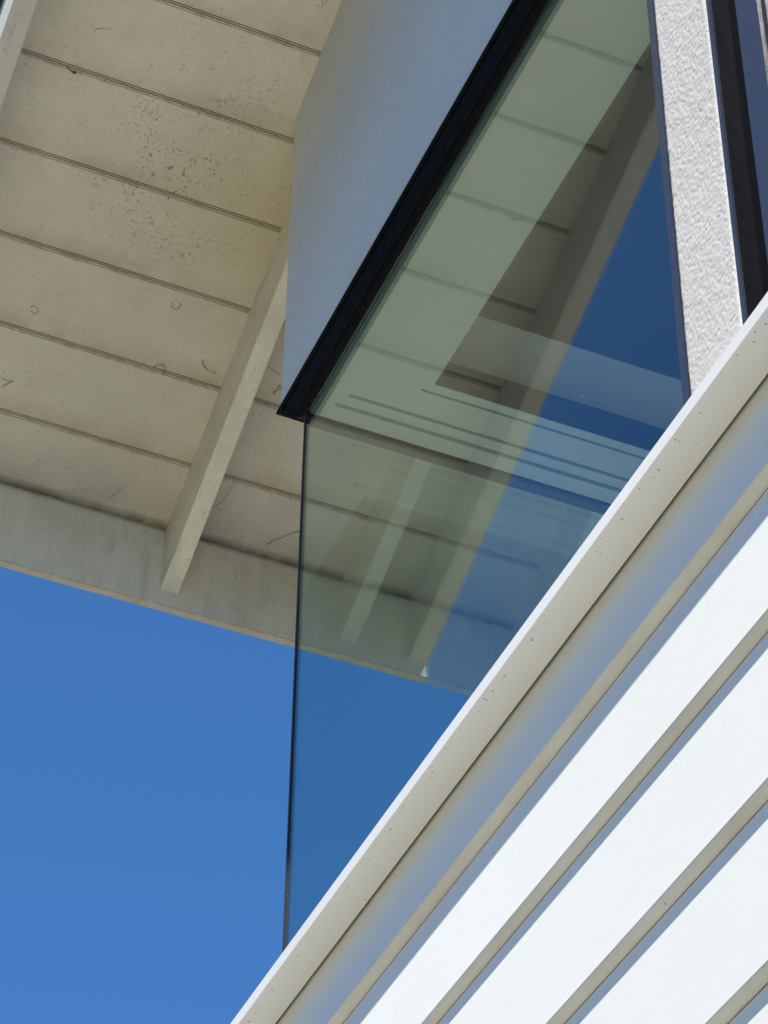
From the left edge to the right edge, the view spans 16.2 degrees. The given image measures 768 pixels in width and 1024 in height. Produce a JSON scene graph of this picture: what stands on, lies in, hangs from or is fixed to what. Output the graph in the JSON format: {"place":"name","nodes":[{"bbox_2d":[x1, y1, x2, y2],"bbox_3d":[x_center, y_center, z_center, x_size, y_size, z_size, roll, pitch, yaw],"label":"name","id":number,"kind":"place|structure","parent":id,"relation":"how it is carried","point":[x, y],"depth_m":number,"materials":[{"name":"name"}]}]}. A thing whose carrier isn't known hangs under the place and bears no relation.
{"place":"outdoors","nodes":[
{"label":"outdoors","id":0,"kind":"place"},
{"bbox_2d":[0,567,470,1023],"label":"sky","id":1,"kind":"structure","parent":0,"point":[145,751],"materials":[{"name":"blue"}]},
{"bbox_2d":[0,0,767,1023],"bbox_3d":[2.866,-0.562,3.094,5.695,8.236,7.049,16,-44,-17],"label":"house","id":2,"kind":"structure","parent":0,"point":[476,290],"depth_m":4.62,"materials":[{"name":"metal"}]},
{"bbox_2d":[276,0,690,952],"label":"corner window","id":3,"kind":"structure","parent":2,"relation":"in","point":[302,402],"depth_m":4.37,"materials":[{"name":"black metal"}]},
{"bbox_2d":[706,0,767,324],"bbox_3d":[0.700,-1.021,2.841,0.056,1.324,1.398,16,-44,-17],"label":"side window","id":4,"kind":"structure","parent":2,"relation":"in","point":[738,29],"depth_m":3.13,"materials":[{"name":"metal"}]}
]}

